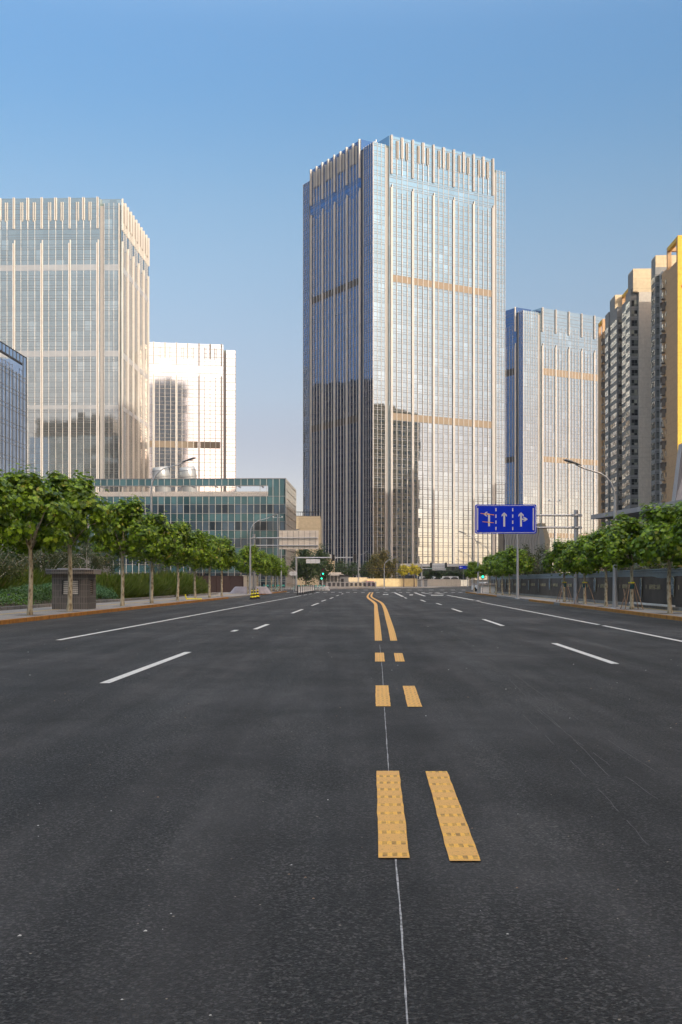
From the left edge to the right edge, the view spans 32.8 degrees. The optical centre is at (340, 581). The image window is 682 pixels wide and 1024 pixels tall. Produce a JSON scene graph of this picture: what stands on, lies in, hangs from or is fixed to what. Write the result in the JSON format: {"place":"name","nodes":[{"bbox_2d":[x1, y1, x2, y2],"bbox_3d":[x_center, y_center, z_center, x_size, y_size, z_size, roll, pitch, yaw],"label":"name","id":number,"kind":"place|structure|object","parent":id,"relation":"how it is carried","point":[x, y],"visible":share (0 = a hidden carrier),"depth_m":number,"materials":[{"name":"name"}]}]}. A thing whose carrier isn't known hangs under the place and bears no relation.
{"place":"outdoors","nodes":[
{"label":"outdoors","id":0,"kind":"place"},
{"bbox_2d":[0,341,26,545],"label":"office block","id":1,"kind":"structure","parent":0,"point":[13,410],"depth_m":327.90,"materials":[{"name":"blue glass"}]},
{"bbox_2d":[0,591,279,619],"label":"pavement","id":2,"kind":"structure","parent":0,"point":[15,615],"depth_m":60.46,"materials":[{"name":"concrete"}]},
{"bbox_2d":[45,568,100,608],"bbox_3d":[-13.217,0.355,57.307,2.382,2.010,2.397,0,0,1],"label":"tiled kiosk","id":3,"kind":"object","parent":2,"relation":"on","point":[84,589],"visible":0.87,"depth_m":56.49,"materials":[{"name":"tile"}]},
{"bbox_2d":[0,595,173,610],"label":"bed edging","id":4,"kind":"object","parent":2,"relation":"on","point":[50,605],"visible":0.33,"depth_m":72.95,"materials":[{"name":"stone"}]},
{"bbox_2d":[0,595,186,606],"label":"planting soil","id":5,"kind":"structure","parent":2,"relation":"on","point":[13,603],"depth_m":65.13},
{"bbox_2d":[0,548,26,567],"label":"bushy tree","id":6,"kind":"object","parent":5,"relation":"on","point":[11,555],"visible":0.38,"depth_m":75.92,"materials":[{"name":"green plant"}]},
{"bbox_2d":[0,592,33,606],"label":"ground cover","id":7,"kind":"object","parent":5,"relation":"on","point":[9,597],"visible":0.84,"depth_m":58.91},
{"bbox_2d":[0,538,38,582],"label":"bushy tree","id":8,"kind":"object","parent":5,"relation":"on","point":[7,570],"visible":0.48,"depth_m":68.67,"materials":[{"name":"green plant"}]},
{"bbox_2d":[0,563,51,601],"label":"ornamental grass","id":9,"kind":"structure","parent":5,"relation":"on","point":[38,579],"depth_m":75.47,"materials":[{"name":"plant"}]},
{"bbox_2d":[0,584,51,604],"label":"clipped hedge","id":10,"kind":"object","parent":5,"relation":"on","point":[38,591],"visible":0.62,"depth_m":62.94,"materials":[{"name":"green plant"}]},
{"bbox_2d":[8,545,83,576],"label":"bushy tree","id":11,"kind":"object","parent":5,"relation":"on","point":[55,556],"visible":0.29,"depth_m":81.27,"materials":[{"name":"green plant"}]},
{"bbox_2d":[3,582,120,602],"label":"juniper bed","id":12,"kind":"object","parent":5,"relation":"on","point":[100,589],"visible":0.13,"depth_m":78.57,"materials":[{"name":"green plant"}]},
{"bbox_2d":[48,534,120,574],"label":"bushy tree","id":13,"kind":"object","parent":5,"relation":"on","point":[95,561],"visible":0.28,"depth_m":94.87,"materials":[{"name":"green plant"}]},
{"bbox_2d":[72,543,124,573],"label":"bushy tree","id":14,"kind":"object","parent":5,"relation":"on","point":[110,571],"visible":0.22,"depth_m":104.35,"materials":[{"name":"green plant"}]},
{"bbox_2d":[96,570,149,598],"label":"ornamental grass","id":15,"kind":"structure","parent":5,"relation":"on","point":[135,587],"depth_m":85.31,"materials":[{"name":"plant"}]},
{"bbox_2d":[113,571,173,596],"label":"ornamental grass","id":16,"kind":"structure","parent":5,"relation":"on","point":[162,586],"depth_m":95.89,"materials":[{"name":"plant"}]},
{"bbox_2d":[144,569,208,594],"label":"ornamental grass","id":17,"kind":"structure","parent":5,"relation":"on","point":[186,583],"depth_m":109.92,"materials":[{"name":"plant"}]},
{"bbox_2d":[148,457,195,602],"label":"street lamp","id":18,"kind":"object","parent":2,"relation":"on","point":[189,459],"visible":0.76,"depth_m":73.27,"materials":[{"name":"metal"}]},
{"bbox_2d":[198,576,243,592],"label":"hoarding","id":19,"kind":"object","parent":2,"relation":"on","point":[230,583],"visible":0.35,"depth_m":145.51,"materials":[{"name":"metal"}]},
{"bbox_2d":[229,587,271,593],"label":"covered stack","id":20,"kind":"object","parent":2,"relation":"on","point":[243,590],"visible":0.88,"depth_m":128.81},
{"bbox_2d":[249,514,277,593],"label":"street lamp","id":21,"kind":"object","parent":2,"relation":"on","point":[250,556],"visible":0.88,"depth_m":121.18,"materials":[{"name":"metal"}]},
{"bbox_2d":[251,534,317,593],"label":"sign gantry","id":22,"kind":"object","parent":2,"relation":"on","point":[254,577],"visible":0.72,"depth_m":127.86,"materials":[{"name":"metal"}]},
{"bbox_2d":[279,530,318,548],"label":"road sign back","id":23,"kind":"object","parent":22,"relation":"hanging from","point":[298,533],"visible":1,"depth_m":128.02,"materials":[{"name":"metal"}]},
{"label":"tree pit","id":24,"kind":"structure","parent":2,"relation":"on","visible":0},
{"bbox_2d":[0,469,26,551],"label":"plane tree","id":25,"kind":"object","parent":24,"relation":"on","point":[9,504],"visible":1,"depth_m":40.39,"materials":[{"name":"green plant"}]},
{"label":"tree pit","id":26,"kind":"structure","parent":2,"relation":"on","visible":0},
{"bbox_2d":[0,463,79,614],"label":"plane tree","id":27,"kind":"object","parent":26,"relation":"on","point":[38,532],"visible":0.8,"depth_m":46.37,"materials":[{"name":"green plant"}]},
{"label":"tree pit","id":28,"kind":"structure","parent":2,"relation":"on","visible":0},
{"bbox_2d":[33,470,114,610],"bbox_3d":[-12.467,-1.930,52.751,4.010,6.602,4.172,0,0,-26],"label":"plane tree","id":29,"kind":"object","parent":28,"relation":"on","point":[78,495],"visible":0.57,"depth_m":52.15,"materials":[{"name":"green plant"}]},
{"label":"tree pit","id":30,"kind":"structure","parent":2,"relation":"on","visible":0},
{"bbox_2d":[88,494,161,605],"bbox_3d":[-11.954,-1.737,63.747,4.136,6.200,3.484,0,0,-4],"label":"plane tree","id":31,"kind":"object","parent":30,"relation":"on","point":[127,516],"visible":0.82,"depth_m":63.09,"materials":[{"name":"green plant"}]},
{"label":"tree pit","id":32,"kind":"structure","parent":2,"relation":"on","visible":0},
{"bbox_2d":[117,508,178,602],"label":"plane tree","id":33,"kind":"object","parent":32,"relation":"on","point":[160,549],"visible":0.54,"depth_m":71.31,"materials":[{"name":"green plant"}]},
{"label":"tree pit","id":34,"kind":"structure","parent":2,"relation":"on","visible":0},
{"bbox_2d":[158,521,202,600],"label":"plane tree","id":35,"kind":"object","parent":34,"relation":"on","point":[187,552],"visible":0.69,"depth_m":80.45,"materials":[{"name":"green plant"}]},
{"label":"tree pit","id":36,"kind":"structure","parent":2,"relation":"on","visible":0},
{"bbox_2d":[176,529,216,597],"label":"plane tree","id":37,"kind":"object","parent":36,"relation":"on","point":[206,549],"visible":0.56,"depth_m":88.26,"materials":[{"name":"green plant"}]},
{"label":"tree pit","id":38,"kind":"structure","parent":2,"relation":"on","visible":0},
{"bbox_2d":[191,531,229,597],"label":"plane tree","id":39,"kind":"object","parent":38,"relation":"on","point":[218,559],"visible":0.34,"depth_m":96.13,"materials":[{"name":"green plant"}]},
{"label":"tree pit","id":40,"kind":"structure","parent":2,"relation":"on","visible":0},
{"bbox_2d":[211,534,241,596],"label":"plane tree","id":41,"kind":"object","parent":40,"relation":"on","point":[226,542],"visible":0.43,"depth_m":103.60,"materials":[{"name":"green plant"}]},
{"label":"tree pit","id":42,"kind":"structure","parent":2,"relation":"on","visible":0},
{"bbox_2d":[234,544,263,593],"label":"plane tree","id":43,"kind":"object","parent":42,"relation":"on","point":[242,566],"visible":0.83,"depth_m":124.43,"materials":[{"name":"green plant"}]},
{"label":"tree pit","id":44,"kind":"structure","parent":2,"relation":"on","visible":0},
{"bbox_2d":[246,550,271,586],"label":"plane tree","id":45,"kind":"object","parent":44,"relation":"on","point":[264,568],"visible":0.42,"depth_m":134.38,"materials":[{"name":"green plant"}]},
{"label":"tree pit","id":46,"kind":"structure","parent":2,"relation":"on","visible":0},
{"bbox_2d":[258,552,278,586],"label":"plane tree","id":47,"kind":"object","parent":46,"relation":"on","point":[273,567],"visible":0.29,"depth_m":144.89,"materials":[{"name":"green plant"}]},
{"label":"tree pit","id":48,"kind":"structure","parent":2,"relation":"on","visible":0},
{"bbox_2d":[267,553,284,591],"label":"plane tree","id":49,"kind":"object","parent":48,"relation":"on","point":[279,567],"visible":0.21,"depth_m":152.14,"materials":[{"name":"green plant"}]},
{"bbox_2d":[40,478,295,587],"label":"office block","id":50,"kind":"structure","parent":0,"point":[235,516],"depth_m":254.53,"materials":[{"name":"teal glass"}]},
{"bbox_2d":[152,466,170,491],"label":"cooling drum","id":51,"kind":"object","parent":50,"relation":"on","point":[164,473],"visible":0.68,"depth_m":270.01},
{"bbox_2d":[179,466,197,491],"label":"cooling drum","id":52,"kind":"object","parent":50,"relation":"on","point":[188,472],"visible":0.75,"depth_m":269.99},
{"bbox_2d":[149,342,235,491],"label":"glass tower","id":53,"kind":"structure","parent":0,"point":[192,400],"depth_m":555.72,"materials":[{"name":"glass"}]},
{"bbox_2d":[0,586,681,1023],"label":"road","id":54,"kind":"structure","parent":0,"point":[208,818],"depth_m":7.45,"materials":[{"name":"asphalt"}]},
{"bbox_2d":[0,597,228,624],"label":"kerb","id":55,"kind":"structure","parent":54,"relation":"on","point":[19,620],"depth_m":52.54,"materials":[{"name":"paint"}]},
{"bbox_2d":[101,652,189,682],"bbox_3d":[-3.354,1.492,20.750,0.150,0.001,7.509,0,0,2],"label":"white lane dash","id":56,"kind":"object","parent":54,"relation":"on","point":[140,669],"visible":1,"depth_m":19.85,"materials":[{"name":"paint"}]},
{"bbox_2d":[58,596,296,639],"bbox_3d":[-5.693,1.492,75.750,0.150,0.001,92.554,0,0,2],"label":"white edge line","id":57,"kind":"object","parent":54,"relation":"on","point":[153,622],"visible":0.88,"depth_m":40.14,"materials":[{"name":"paint"}]},
{"bbox_2d":[296,585,314,594],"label":"guard railing","id":58,"kind":"object","parent":54,"relation":"on","point":[304,588],"visible":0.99,"depth_m":141.54,"materials":[{"name":"metal"}]},
{"bbox_2d":[290,549,324,584],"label":"cedar tree","id":59,"kind":"object","parent":54,"relation":"on","point":[304,568],"visible":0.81,"depth_m":230.78,"materials":[{"name":"green plant"}]},
{"bbox_2d":[296,512,321,585],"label":"beige podium","id":60,"kind":"object","parent":54,"relation":"on","point":[311,522],"visible":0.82,"depth_m":335.00,"materials":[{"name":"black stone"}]},
{"bbox_2d":[295,555,355,590],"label":"traffic signal","id":61,"kind":"object","parent":54,"relation":"on","point":[333,557],"visible":0.94,"depth_m":164.92,"materials":[{"name":"grey paint"}]},
{"bbox_2d":[367,592,381,640],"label":"yellow centre line","id":62,"kind":"object","parent":54,"relation":"on","point":[378,636],"visible":0.96,"depth_m":42.09,"materials":[{"name":"paint"}]},
{"bbox_2d":[375,685,390,705],"bbox_3d":[0.546,1.492,15.245,0.186,0.001,2.790,0,0,2],"label":"yellow centre mark","id":63,"kind":"object","parent":54,"relation":"on","point":[382,696],"visible":1,"depth_m":15.15,"materials":[{"name":"paint"}]},
{"bbox_2d":[370,592,396,640],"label":"yellow centre line","id":64,"kind":"object","parent":54,"relation":"on","point":[392,634],"visible":0.98,"depth_m":41.09,"materials":[{"name":"paint"}]},
{"bbox_2d":[376,771,409,857],"bbox_3d":[0.327,1.492,7.690,0.182,0.001,2.879,0,0,2],"label":"yellow centre mark","id":65,"kind":"object","parent":54,"relation":"on","point":[392,839],"visible":1,"depth_m":7.32,"materials":[{"name":"paint"}]},
{"bbox_2d":[395,859,407,1023],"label":"chalk line","id":66,"kind":"object","parent":54,"relation":"on","point":[405,990],"visible":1,"depth_m":4.85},
{"bbox_2d":[403,686,421,706],"bbox_3d":[0.924,1.492,15.177,0.177,0.001,2.766,0,0,2],"label":"yellow centre mark","id":67,"kind":"object","parent":54,"relation":"on","point":[412,697],"visible":1,"depth_m":15.02,"materials":[{"name":"paint"}]},
{"bbox_2d":[426,771,480,860],"bbox_3d":[0.707,1.492,7.650,0.174,0.001,2.933,0,0,2],"label":"yellow centre mark","id":68,"kind":"object","parent":54,"relation":"on","point":[459,843],"visible":1,"depth_m":7.23,"materials":[{"name":"paint"}]},
{"bbox_2d":[552,643,618,663],"bbox_3d":[5.061,1.492,24.500,0.150,0.001,7.006,0,0,1],"label":"white lane dash","id":69,"kind":"object","parent":54,"relation":"on","point":[593,656],"visible":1,"depth_m":23.65,"materials":[{"name":"paint"}]},
{"bbox_2d":[560,603,681,620],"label":"kerb","id":70,"kind":"structure","parent":54,"relation":"on","point":[670,617],"depth_m":52.98,"materials":[{"name":"paint"}]},
{"bbox_2d":[0,0,681,515],"label":"sky","id":71,"kind":"structure","parent":0,"point":[210,120],"materials":[{"name":"blue"}]},
{"bbox_2d":[270,586,466,588],"bbox_3d":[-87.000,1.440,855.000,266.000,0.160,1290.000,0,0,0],"label":"pavement","id":72,"kind":"structure","parent":0,"point":[388,587],"depth_m":260.33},
{"bbox_2d":[0,196,149,491],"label":"glass tower","id":73,"kind":"structure","parent":72,"relation":"on","point":[74,301],"depth_m":430.43,"materials":[{"name":"glass"}]},
{"bbox_2d":[312,543,335,585],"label":"cedar tree","id":74,"kind":"object","parent":72,"relation":"on","point":[326,565],"visible":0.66,"depth_m":239.32,"materials":[{"name":"green plant"}]},
{"bbox_2d":[319,554,343,586],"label":"ornate gatehouse","id":75,"kind":"object","parent":72,"relation":"on","point":[334,576],"visible":0.51,"depth_m":295.00,"materials":[{"name":"stone"}]},
{"bbox_2d":[335,558,349,574],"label":"broadleaf tree","id":76,"kind":"object","parent":72,"relation":"on","point":[343,568],"visible":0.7,"depth_m":329.02,"materials":[{"name":"green plant"}]},
{"bbox_2d":[327,582,375,587],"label":"stone fence","id":77,"kind":"object","parent":72,"relation":"on","point":[345,584],"visible":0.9,"depth_m":231.88,"materials":[{"name":"stone"}]},
{"bbox_2d":[345,561,363,576],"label":"broadleaf tree","id":78,"kind":"object","parent":72,"relation":"on","point":[352,572],"visible":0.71,"depth_m":333.77,"materials":[{"name":"green plant"}]},
{"bbox_2d":[363,547,398,578],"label":"broadleaf tree","id":79,"kind":"object","parent":72,"relation":"on","point":[381,560],"visible":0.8,"depth_m":310.95,"materials":[{"name":"green plant"}]},
{"bbox_2d":[367,579,416,586],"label":"hoarding","id":80,"kind":"object","parent":72,"relation":"on","point":[395,582],"visible":0.84,"depth_m":299.00,"materials":[{"name":"metal"}]},
{"bbox_2d":[395,563,410,586],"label":"golden tree","id":81,"kind":"object","parent":72,"relation":"on","point":[403,570],"visible":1,"depth_m":286.69,"materials":[{"name":"yellow plant"}]},
{"bbox_2d":[303,134,504,579],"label":"glass tower","id":82,"kind":"structure","parent":72,"relation":"on","point":[403,350],"depth_m":465.90,"materials":[{"name":"glass"}]},
{"bbox_2d":[400,564,466,579],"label":"entrance canopy","id":83,"kind":"object","parent":72,"relation":"on","point":[408,576],"visible":0.18,"depth_m":432.00,"materials":[{"name":"stone"}]},
{"bbox_2d":[418,579,460,585],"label":"hoarding","id":84,"kind":"object","parent":72,"relation":"on","point":[443,582],"visible":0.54,"depth_m":330.20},
{"bbox_2d":[421,563,466,585],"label":"traffic signal","id":85,"kind":"object","parent":72,"relation":"on","point":[438,566],"visible":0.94,"depth_m":317.92,"materials":[{"name":"grey paint"}]},
{"bbox_2d":[498,523,549,574],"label":"zigzag pavilion","id":86,"kind":"structure","parent":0,"point":[539,537],"depth_m":400.00,"materials":[{"name":"concrete"}]},
{"bbox_2d":[505,307,604,573],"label":"glass tower","id":87,"kind":"structure","parent":0,"point":[551,389],"depth_m":609.85,"materials":[{"name":"glass"}]},
{"bbox_2d":[473,592,681,616],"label":"pavement","id":88,"kind":"structure","parent":0,"point":[593,604],"depth_m":65.49,"materials":[{"name":"concrete"}]},
{"bbox_2d":[473,583,494,592],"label":"concrete box","id":89,"kind":"object","parent":88,"relation":"on","point":[485,587],"visible":0.46,"depth_m":140.01,"materials":[{"name":"white paint"}]},
{"bbox_2d":[515,534,519,598],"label":"sign pole","id":90,"kind":"object","parent":88,"relation":"on","point":[517,578],"visible":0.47,"depth_m":91.93,"materials":[{"name":"metal"}]},
{"bbox_2d":[527,543,547,574],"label":"broadleaf tree","id":91,"kind":"object","parent":88,"relation":"on","point":[538,556],"visible":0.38,"depth_m":111.79,"materials":[{"name":"green plant"}]},
{"bbox_2d":[536,510,581,603],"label":"sign gantry","id":92,"kind":"object","parent":88,"relation":"on","point":[575,515],"visible":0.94,"depth_m":70.86,"materials":[{"name":"metal"}]},
{"bbox_2d":[475,505,535,533],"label":"lane sign","id":93,"kind":"object","parent":92,"relation":"attached to","point":[505,519],"visible":1,"depth_m":70.78,"materials":[{"name":"metal"}]},
{"bbox_2d":[488,568,681,610],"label":"banner fence","id":94,"kind":"object","parent":88,"relation":"on","point":[651,585],"visible":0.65,"depth_m":71.16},
{"bbox_2d":[563,459,618,608],"bbox_3d":[12.619,-2.404,58.379,2.849,7.528,0.460,0,0,0],"label":"street lamp","id":95,"kind":"object","parent":88,"relation":"on","point":[615,598],"visible":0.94,"depth_m":58.31,"materials":[{"name":"metal"}]},
{"bbox_2d":[591,443,681,561],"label":"metro canopy","id":96,"kind":"object","parent":88,"relation":"on","point":[676,497],"visible":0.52,"depth_m":129.12,"materials":[{"name":"metal"}]},
{"bbox_2d":[627,561,662,569],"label":"broadleaf tree","id":97,"kind":"object","parent":88,"relation":"on","point":[638,567],"visible":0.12,"depth_m":79.56,"materials":[{"name":"green plant"}]},
{"label":"tree pit","id":98,"kind":"structure","parent":88,"relation":"on","visible":0},
{"bbox_2d":[657,500,681,570],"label":"plane tree","id":99,"kind":"object","parent":98,"relation":"on","point":[671,546],"visible":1,"depth_m":43.23,"materials":[{"name":"green plant"}]},
{"label":"tree pit","id":100,"kind":"structure","parent":88,"relation":"on","visible":0},
{"bbox_2d":[627,499,681,613],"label":"plane tree","id":101,"kind":"object","parent":100,"relation":"on","point":[652,536],"visible":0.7,"depth_m":48.41,"materials":[{"name":"green plant"}]},
{"label":"tree pit","id":102,"kind":"structure","parent":88,"relation":"on","visible":0},
{"bbox_2d":[598,512,660,608],"bbox_3d":[14.047,-1.031,56.480,3.078,4.786,3.654,0,0,11],"label":"plane tree","id":103,"kind":"object","parent":102,"relation":"on","point":[619,552],"visible":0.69,"depth_m":55.93,"materials":[{"name":"green plant"}]},
{"bbox_2d":[620,582,642,609],"bbox_3d":[14.160,0.699,56.400,0.917,1.337,0.920,0,0,-1],"label":"tree stake tripod","id":104,"kind":"object","parent":102,"relation":"on","point":[631,586],"visible":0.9,"depth_m":56.28,"materials":[{"name":"brown wood"}]},
{"label":"tree pit","id":105,"kind":"structure","parent":88,"relation":"on","visible":0},
{"bbox_2d":[577,522,628,605],"bbox_3d":[14.284,-0.925,62.563,3.348,4.574,3.515,0,0,29],"label":"plane tree","id":106,"kind":"object","parent":105,"relation":"on","point":[596,560],"visible":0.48,"depth_m":62.31,"materials":[{"name":"green plant"}]},
{"label":"tree pit","id":107,"kind":"structure","parent":88,"relation":"on","visible":0},
{"bbox_2d":[560,531,606,603],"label":"plane tree","id":108,"kind":"object","parent":107,"relation":"on","point":[573,552],"visible":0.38,"depth_m":68.74,"materials":[{"name":"green plant"}]},
{"label":"tree pit","id":109,"kind":"structure","parent":88,"relation":"on","visible":0},
{"bbox_2d":[542,537,579,601],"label":"plane tree","id":110,"kind":"object","parent":109,"relation":"on","point":[556,551],"visible":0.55,"depth_m":76.47,"materials":[{"name":"green plant"}]},
{"label":"tree pit","id":111,"kind":"structure","parent":88,"relation":"on","visible":0},
{"bbox_2d":[496,545,536,575],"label":"plane tree","id":112,"kind":"object","parent":111,"relation":"on","point":[526,565],"visible":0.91,"depth_m":102.50,"materials":[{"name":"green plant"}]},
{"label":"tree pit","id":113,"kind":"structure","parent":88,"relation":"on","visible":0},
{"bbox_2d":[495,549,525,595],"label":"plane tree","id":114,"kind":"object","parent":113,"relation":"on","point":[501,571],"visible":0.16,"depth_m":108.93,"materials":[{"name":"green plant"}]},
{"label":"tree pit","id":115,"kind":"structure","parent":88,"relation":"on","visible":0},
{"bbox_2d":[488,550,511,594],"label":"plane tree","id":116,"kind":"object","parent":115,"relation":"on","point":[491,564],"visible":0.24,"depth_m":114.76,"materials":[{"name":"green plant"}]},
{"label":"tree pit","id":117,"kind":"structure","parent":88,"relation":"on","visible":0},
{"bbox_2d":[482,554,506,593],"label":"plane tree","id":118,"kind":"object","parent":117,"relation":"on","point":[486,567],"visible":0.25,"depth_m":121.18,"materials":[{"name":"green plant"}]},
{"label":"tree pit","id":119,"kind":"structure","parent":88,"relation":"on","visible":0},
{"bbox_2d":[474,554,494,593],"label":"plane tree","id":120,"kind":"object","parent":119,"relation":"on","point":[483,572],"visible":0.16,"depth_m":127.81,"materials":[{"name":"green plant"}]},
{"label":"tree pit","id":121,"kind":"structure","parent":88,"relation":"on","visible":0},
{"bbox_2d":[462,561,482,591],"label":"plane tree","id":122,"kind":"object","parent":121,"relation":"on","point":[470,573],"visible":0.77,"depth_m":148.70,"materials":[{"name":"green plant"}]},
{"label":"far right pavement","id":123,"kind":"structure","parent":0,"visible":0},
{"bbox_2d":[598,269,650,570],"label":"apartment block","id":124,"kind":"structure","parent":123,"relation":"on","point":[624,402],"depth_m":332.07,"materials":[{"name":"concrete"}]},
{"bbox_2d":[605,300,637,563],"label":"window","id":125,"kind":"structure","parent":124,"relation":"in","point":[634,392],"depth_m":341.37,"materials":[{"name":"glass"}]},
{"bbox_2d":[651,235,681,564],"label":"apartment block","id":126,"kind":"structure","parent":123,"relation":"on","point":[666,355],"depth_m":302.77,"materials":[{"name":"concrete"}]},
{"bbox_2d":[662,280,665,477],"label":"window","id":127,"kind":"structure","parent":126,"relation":"in","point":[665,280],"depth_m":302.81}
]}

